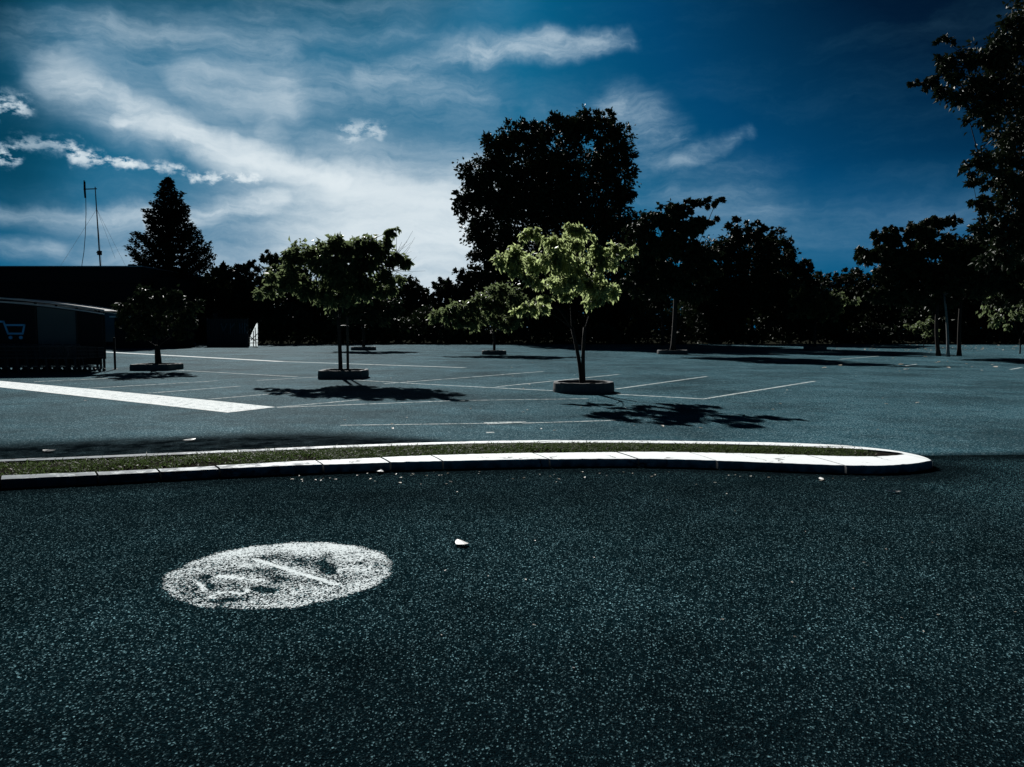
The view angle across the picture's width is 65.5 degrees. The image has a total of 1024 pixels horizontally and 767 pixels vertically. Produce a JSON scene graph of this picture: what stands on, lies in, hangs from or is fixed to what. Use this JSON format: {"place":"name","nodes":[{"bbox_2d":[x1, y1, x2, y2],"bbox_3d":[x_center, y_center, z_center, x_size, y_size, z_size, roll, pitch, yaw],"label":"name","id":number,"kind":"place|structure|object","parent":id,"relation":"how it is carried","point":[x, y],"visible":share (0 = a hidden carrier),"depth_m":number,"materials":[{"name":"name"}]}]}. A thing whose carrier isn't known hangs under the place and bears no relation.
{"place":"outdoors","nodes":[
{"label":"outdoors","id":0,"kind":"place"},
{"bbox_2d":[109,316,196,347],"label":"storage shed","id":1,"kind":"structure","parent":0,"point":[120,339],"depth_m":68.12,"materials":[{"name":"metal"}]},
{"bbox_2d":[143,335,155,347],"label":"door","id":2,"kind":"structure","parent":1,"relation":"in","point":[146,344],"depth_m":68.06,"materials":[{"name":"metal"}]},
{"bbox_2d":[250,323,257,345],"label":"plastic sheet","id":3,"kind":"object","parent":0,"point":[254,338],"visible":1,"depth_m":73.14,"materials":[{"name":"white"}]},
{"bbox_2d":[0,440,877,475],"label":"grass","id":4,"kind":"structure","parent":0,"point":[468,448],"depth_m":9.78,"materials":[{"name":"green plant"}]},
{"bbox_2d":[0,455,1023,766],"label":"road","id":5,"kind":"structure","parent":0,"point":[364,619],"depth_m":4.40,"materials":[{"name":"grey asphalt"}]},
{"bbox_2d":[455,539,467,543],"bbox_3d":[-0.380,1.179,5.923,0.098,0.012,0.148,0,5,-25],"label":"fallen leaf","id":6,"kind":"object","parent":5,"relation":"on","point":[457,541],"visible":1,"depth_m":5.92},
{"bbox_2d":[0,344,1023,459],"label":"car park","id":7,"kind":"structure","parent":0,"point":[261,396],"depth_m":18.43,"materials":[{"name":"grey asphalt"}]},
{"bbox_2d":[0,346,10,371],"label":"shopping trolley","id":8,"kind":"object","parent":7,"relation":"on","point":[2,369],"visible":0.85,"depth_m":29.88,"materials":[{"name":"silver metal"}]},
{"bbox_2d":[0,346,19,371],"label":"shopping trolley","id":9,"kind":"object","parent":7,"relation":"on","point":[12,370],"visible":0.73,"depth_m":29.84,"materials":[{"name":"silver metal"}]},
{"bbox_2d":[0,344,27,371],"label":"shopping trolley","id":10,"kind":"object","parent":7,"relation":"on","point":[22,370],"visible":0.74,"depth_m":29.78,"materials":[{"name":"silver metal"}]},
{"bbox_2d":[3,344,36,371],"bbox_3d":[-18.409,-0.964,29.928,1.018,1.043,0.568,0,4,1],"label":"shopping trolley","id":11,"kind":"object","parent":7,"relation":"on","point":[9,370],"visible":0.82,"depth_m":29.73,"materials":[{"name":"silver metal"}]},
{"bbox_2d":[5,359,35,369],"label":"shopping trolley","id":12,"kind":"object","parent":7,"relation":"on","point":[15,365],"visible":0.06,"depth_m":31.05,"materials":[{"name":"silver metal"}]},
{"bbox_2d":[15,359,44,369],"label":"shopping trolley","id":13,"kind":"object","parent":7,"relation":"on","point":[26,365],"visible":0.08,"depth_m":31.07,"materials":[{"name":"silver metal"}]},
{"bbox_2d":[14,344,46,371],"bbox_3d":[-18.049,-0.966,29.955,1.018,1.043,0.568,0,4,0],"label":"shopping trolley","id":14,"kind":"object","parent":7,"relation":"on","point":[19,370],"visible":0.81,"depth_m":29.76,"materials":[{"name":"silver metal"}]},
{"bbox_2d":[23,344,56,371],"bbox_3d":[-17.689,-0.966,29.957,1.018,1.043,0.568,0,4,-2],"label":"shopping trolley","id":15,"kind":"object","parent":7,"relation":"on","point":[51,369],"visible":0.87,"depth_m":29.77,"materials":[{"name":"silver metal"}]},
{"bbox_2d":[33,344,66,371],"bbox_3d":[-17.329,-0.965,29.939,1.018,1.043,0.568,0,4,-1],"label":"shopping trolley","id":16,"kind":"object","parent":7,"relation":"on","point":[38,370],"visible":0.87,"depth_m":29.75,"materials":[{"name":"silver metal"}]},
{"bbox_2d":[0,297,116,370],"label":"trolley shelter","id":17,"kind":"object","parent":7,"relation":"on","point":[24,324],"visible":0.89,"depth_m":30.53,"materials":[{"name":"metal"}]},
{"bbox_2d":[42,344,75,371],"bbox_3d":[-16.969,-0.965,29.931,1.018,1.043,0.568,0,4,0],"label":"shopping trolley","id":18,"kind":"object","parent":7,"relation":"on","point":[47,369],"visible":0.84,"depth_m":29.73,"materials":[{"name":"silver metal"}]},
{"bbox_2d":[52,344,86,371],"bbox_3d":[-16.609,-0.967,29.971,1.018,1.043,0.568,0,4,0],"label":"shopping trolley","id":19,"kind":"object","parent":7,"relation":"on","point":[80,369],"visible":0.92,"depth_m":29.79,"materials":[{"name":"silver metal"}]},
{"bbox_2d":[62,344,96,371],"bbox_3d":[-16.249,-0.966,29.958,1.018,1.043,0.568,0,4,-1],"label":"shopping trolley","id":20,"kind":"object","parent":7,"relation":"on","point":[89,370],"visible":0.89,"depth_m":29.81,"materials":[{"name":"silver metal"}]},
{"bbox_2d":[67,359,93,369],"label":"shopping trolley","id":21,"kind":"object","parent":7,"relation":"on","point":[80,365],"visible":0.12,"depth_m":31.05,"materials":[{"name":"silver metal"}]},
{"bbox_2d":[71,344,105,371],"bbox_3d":[-15.889,-0.965,29.939,1.018,1.043,0.568,0,4,-1],"label":"shopping trolley","id":22,"kind":"object","parent":7,"relation":"on","point":[99,369],"visible":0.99,"depth_m":29.78,"materials":[{"name":"silver metal"}]},
{"bbox_2d":[113,337,115,368],"bbox_3d":[-15.823,-1.175,31.718,0.198,1.330,0.198,0,4,0],"label":"guard post","id":23,"kind":"object","parent":7,"relation":"on","point":[114,348],"visible":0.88,"depth_m":31.69,"materials":[{"name":"black metal"}]},
{"bbox_2d":[129,363,183,370],"bbox_3d":[-14.039,-0.651,31.532,1.620,0.278,1.623,0,4,0],"label":"tree planter","id":24,"kind":"object","parent":7,"relation":"on","point":[154,367],"visible":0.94,"depth_m":30.77,"materials":[{"name":"concrete"}]},
{"bbox_2d":[110,283,205,364],"bbox_3d":[-13.945,-2.212,31.415,3.811,3.444,2.359,0,4,0],"label":"car park tree","id":25,"kind":"object","parent":24,"relation":"in","point":[147,321],"visible":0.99,"depth_m":31.04,"materials":[{"name":"green plant"}]},
{"bbox_2d":[206,318,248,346],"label":"corrugated fence","id":26,"kind":"object","parent":7,"relation":"on","point":[233,332],"visible":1,"depth_m":72.86,"materials":[{"name":"black metal"}]},
{"bbox_2d":[318,368,368,378],"bbox_3d":[-5.529,-0.306,26.243,1.520,0.308,1.523,0,4,0],"label":"tree planter","id":27,"kind":"object","parent":7,"relation":"on","point":[343,374],"visible":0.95,"depth_m":25.52,"materials":[{"name":"concrete"}]},
{"bbox_2d":[252,226,415,370],"bbox_3d":[-5.667,-2.624,25.994,5.720,4.997,2.475,0,4,0],"label":"car park tree","id":28,"kind":"object","parent":27,"relation":"in","point":[337,272],"visible":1,"depth_m":25.69,"materials":[{"name":"green plant"}]},
{"bbox_2d":[340,316,348,370],"bbox_3d":[-5.527,-1.138,26.101,0.424,2.120,0.098,2,4,22],"label":"tree stake","id":29,"kind":"object","parent":27,"relation":"in","point":[347,340],"visible":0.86,"depth_m":25.99,"materials":[{"name":"brown wood"}]},
{"bbox_2d":[351,346,375,349],"bbox_3d":[-11.370,-2.668,60.964,1.917,0.298,1.922,0,4,0],"label":"tree planter","id":30,"kind":"object","parent":7,"relation":"on","point":[364,348],"visible":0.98,"depth_m":60.14,"materials":[{"name":"concrete"}]},
{"bbox_2d":[325,284,404,346],"bbox_3d":[-11.559,-5.376,60.296,6.476,5.821,4.407,0,4,7],"label":"car park tree","id":31,"kind":"object","parent":30,"relation":"in","point":[369,314],"visible":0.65,"depth_m":60.24,"materials":[{"name":"green plant"}]},
{"bbox_2d":[0,440,932,488],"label":"traffic island","id":32,"kind":"structure","parent":7,"relation":"on","point":[885,461],"depth_m":9.17,"materials":[{"name":"concrete"}]},
{"bbox_2d":[482,350,505,354],"bbox_3d":[-1.135,-1.953,50.488,1.567,0.298,1.572,0,4,0],"label":"tree planter","id":33,"kind":"object","parent":7,"relation":"on","point":[492,352],"visible":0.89,"depth_m":49.85,"materials":[{"name":"concrete"}]},
{"bbox_2d":[425,280,550,350],"bbox_3d":[-1.509,-4.164,50.453,7.979,4.735,3.695,0,4,0],"label":"car park tree","id":34,"kind":"object","parent":33,"relation":"in","point":[470,315],"visible":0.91,"depth_m":49.71,"materials":[{"name":"green plant"}]},
{"bbox_2d":[553,380,613,393],"bbox_3d":[1.837,0.094,20.457,1.567,0.298,1.572,0,4,0],"label":"tree planter","id":35,"kind":"object","parent":7,"relation":"on","point":[587,387],"visible":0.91,"depth_m":19.82,"materials":[{"name":"concrete"}]},
{"bbox_2d":[489,222,637,382],"bbox_3d":[1.331,-1.918,20.213,3.716,4.374,1.745,-1,4,-12],"label":"car park tree","id":36,"kind":"object","parent":35,"relation":"in","point":[597,289],"visible":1,"depth_m":20.14,"materials":[{"name":"green plant"}]},
{"bbox_2d":[611,258,694,345],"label":"car park tree","id":37,"kind":"object","parent":7,"relation":"on","point":[659,306],"visible":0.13,"depth_m":65.29,"materials":[{"name":"green plant"}]},
{"bbox_2d":[618,196,726,349],"bbox_3d":[10.200,-6.882,51.083,7.134,10.097,4.299,0,4,0],"label":"car park tree","id":38,"kind":"object","parent":7,"relation":"on","point":[673,244],"visible":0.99,"depth_m":50.49,"materials":[{"name":"green plant"}]},
{"bbox_2d":[657,350,687,353],"bbox_3d":[10.375,-2.022,51.486,1.966,0.298,1.972,0,4,0],"label":"tree planter","id":39,"kind":"object","parent":7,"relation":"on","point":[672,351],"visible":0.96,"depth_m":50.63,"materials":[{"name":"concrete"}]},
{"bbox_2d":[803,346,826,349],"bbox_3d":[23.584,-2.736,61.961,1.717,0.298,1.722,0,4,0],"label":"tree planter","id":40,"kind":"object","parent":7,"relation":"on","point":[815,348],"visible":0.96,"depth_m":61.34,"materials":[{"name":"concrete"}]},
{"bbox_2d":[786,281,860,346],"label":"car park tree","id":41,"kind":"object","parent":40,"relation":"in","point":[814,308],"visible":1,"depth_m":61.20,"materials":[{"name":"green plant"}]},
{"bbox_2d":[853,213,986,355],"bbox_3d":[24.101,-5.800,47.337,7.887,8.454,3.831,0,4,0],"label":"roadside tree","id":42,"kind":"object","parent":7,"relation":"on","point":[910,263],"visible":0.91,"depth_m":46.66,"materials":[{"name":"green plant"}]},
{"bbox_2d":[903,315,939,347],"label":"tree","id":43,"kind":"object","parent":7,"relation":"on","point":[921,325],"visible":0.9,"depth_m":67.82,"materials":[{"name":"green plant"}]},
{"bbox_2d":[917,253,1003,356],"bbox_3d":[26.016,-4.539,46.134,4.724,6.071,3.142,0,4,0],"label":"roadside tree","id":44,"kind":"object","parent":7,"relation":"on","point":[957,280],"visible":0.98,"depth_m":45.66,"materials":[{"name":"green plant"}]},
{"bbox_2d":[905,0,1023,276],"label":"tall tree","id":45,"kind":"object","parent":7,"relation":"on","point":[989,92],"visible":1,"depth_m":35.11,"materials":[{"name":"green plant"}]},
{"bbox_2d":[938,228,1023,355],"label":"roadside tree","id":46,"kind":"object","parent":7,"relation":"on","point":[1011,290],"visible":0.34,"depth_m":47.43,"materials":[{"name":"green plant"}]},
{"bbox_2d":[976,259,1023,353],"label":"tree","id":47,"kind":"object","parent":7,"relation":"on","point":[996,319],"visible":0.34,"depth_m":51.94,"materials":[{"name":"green plant"}]},
{"bbox_2d":[0,0,1023,329],"label":"sky","id":48,"kind":"structure","parent":0,"point":[276,120],"materials":[{"name":"blue"}]},
{"bbox_2d":[249,330,1019,343],"bbox_3d":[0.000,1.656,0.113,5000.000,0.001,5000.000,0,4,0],"label":"ground","id":49,"kind":"structure","parent":0,"point":[652,339],"depth_m":99.67,"materials":[{"name":"green plant"}]},
{"bbox_2d":[0,264,249,344],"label":"supermarket","id":50,"kind":"structure","parent":49,"relation":"on","point":[104,286],"depth_m":77.56,"materials":[{"name":"metal"}]},
{"bbox_2d":[61,180,125,265],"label":"aerial mast","id":51,"kind":"object","parent":50,"relation":"on","point":[99,252],"visible":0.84,"depth_m":79.14,"materials":[{"name":"black metal"}]},
{"bbox_2d":[100,312,118,342],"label":"window","id":52,"kind":"structure","parent":50,"relation":"in","point":[109,321],"depth_m":77.77,"materials":[{"name":"glass"}]},
{"bbox_2d":[123,176,220,321],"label":"spruce tree","id":53,"kind":"object","parent":49,"relation":"on","point":[163,244],"visible":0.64,"depth_m":86.19,"materials":[{"name":"green plant"}]},
{"bbox_2d":[201,259,278,331],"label":"dark tree","id":54,"kind":"object","parent":49,"relation":"on","point":[232,296],"visible":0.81,"depth_m":90.69,"materials":[{"name":"green plant"}]},
{"bbox_2d":[238,249,329,342],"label":"dark tree","id":55,"kind":"object","parent":49,"relation":"on","point":[269,259],"visible":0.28,"depth_m":91.65,"materials":[{"name":"green plant"}]},
{"bbox_2d":[300,273,392,342],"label":"dark tree","id":56,"kind":"object","parent":49,"relation":"on","point":[320,311],"visible":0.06,"depth_m":92.22,"materials":[{"name":"green plant"}]},
{"bbox_2d":[366,274,433,340],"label":"dark tree","id":57,"kind":"object","parent":49,"relation":"on","point":[407,293],"visible":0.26,"depth_m":97.80,"materials":[{"name":"green plant"}]},
{"bbox_2d":[411,286,425,342],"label":"cypress","id":58,"kind":"object","parent":49,"relation":"on","point":[420,303],"visible":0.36,"depth_m":95.75,"materials":[{"name":"green plant"}]},
{"bbox_2d":[430,281,439,339],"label":"cypress","id":59,"kind":"object","parent":49,"relation":"on","point":[434,299],"visible":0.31,"depth_m":92.43,"materials":[{"name":"green plant"}]},
{"bbox_2d":[435,276,447,337],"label":"cypress","id":60,"kind":"object","parent":49,"relation":"on","point":[439,298],"visible":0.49,"depth_m":93.17,"materials":[{"name":"green plant"}]},
{"bbox_2d":[442,276,454,333],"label":"cypress","id":61,"kind":"object","parent":49,"relation":"on","point":[446,293],"visible":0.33,"depth_m":93.96,"materials":[{"name":"green plant"}]},
{"bbox_2d":[452,273,461,304],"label":"cypress","id":62,"kind":"object","parent":49,"relation":"on","point":[457,290],"visible":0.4,"depth_m":94.79,"materials":[{"name":"green plant"}]},
{"bbox_2d":[424,261,490,326],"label":"dark tree","id":63,"kind":"object","parent":49,"relation":"on","point":[470,284],"visible":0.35,"depth_m":95.47,"materials":[{"name":"green plant"}]},
{"bbox_2d":[489,278,578,338],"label":"dark tree","id":64,"kind":"object","parent":49,"relation":"on","point":[493,330],"visible":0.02,"depth_m":99.30,"materials":[{"name":"green plant"}]},
{"bbox_2d":[450,103,650,342],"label":"broad tree","id":65,"kind":"object","parent":49,"relation":"on","point":[543,190],"visible":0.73,"depth_m":93.03,"materials":[{"name":"green plant"}]},
{"bbox_2d":[196,302,1023,343],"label":"undergrowth","id":66,"kind":"object","parent":49,"relation":"on","point":[876,333],"visible":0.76,"depth_m":87.27,"materials":[{"name":"green plant"}]},
{"bbox_2d":[251,293,1019,339],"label":"wood","id":67,"kind":"object","parent":49,"relation":"on","point":[668,311],"visible":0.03,"depth_m":131.50,"materials":[{"name":"green plant"}]},
{"bbox_2d":[677,234,752,339],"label":"dark tree","id":68,"kind":"object","parent":49,"relation":"on","point":[710,287],"visible":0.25,"depth_m":90.13,"materials":[{"name":"green plant"}]},
{"bbox_2d":[699,216,798,343],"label":"dark tree","id":69,"kind":"object","parent":49,"relation":"on","point":[743,259],"visible":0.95,"depth_m":88.01,"materials":[{"name":"green plant"}]},
{"bbox_2d":[756,226,832,342],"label":"dark tree","id":70,"kind":"object","parent":49,"relation":"on","point":[800,270],"visible":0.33,"depth_m":92.42,"materials":[{"name":"green plant"}]},
{"bbox_2d":[805,267,870,341],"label":"dark tree","id":71,"kind":"object","parent":49,"relation":"on","point":[840,283],"visible":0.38,"depth_m":95.96,"materials":[{"name":"green plant"}]},
{"bbox_2d":[839,265,931,342],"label":"dark tree","id":72,"kind":"object","parent":49,"relation":"on","point":[875,314],"visible":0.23,"depth_m":96.60,"materials":[{"name":"green plant"}]},
{"bbox_2d":[901,259,1016,339],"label":"dark tree","id":73,"kind":"object","parent":49,"relation":"on","point":[971,319],"visible":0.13,"depth_m":93.26,"materials":[{"name":"green plant"}]},
{"bbox_2d":[967,249,1023,324],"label":"dark tree","id":74,"kind":"object","parent":49,"relation":"on","point":[1007,317],"visible":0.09,"depth_m":91.55,"materials":[{"name":"green plant"}]}
]}

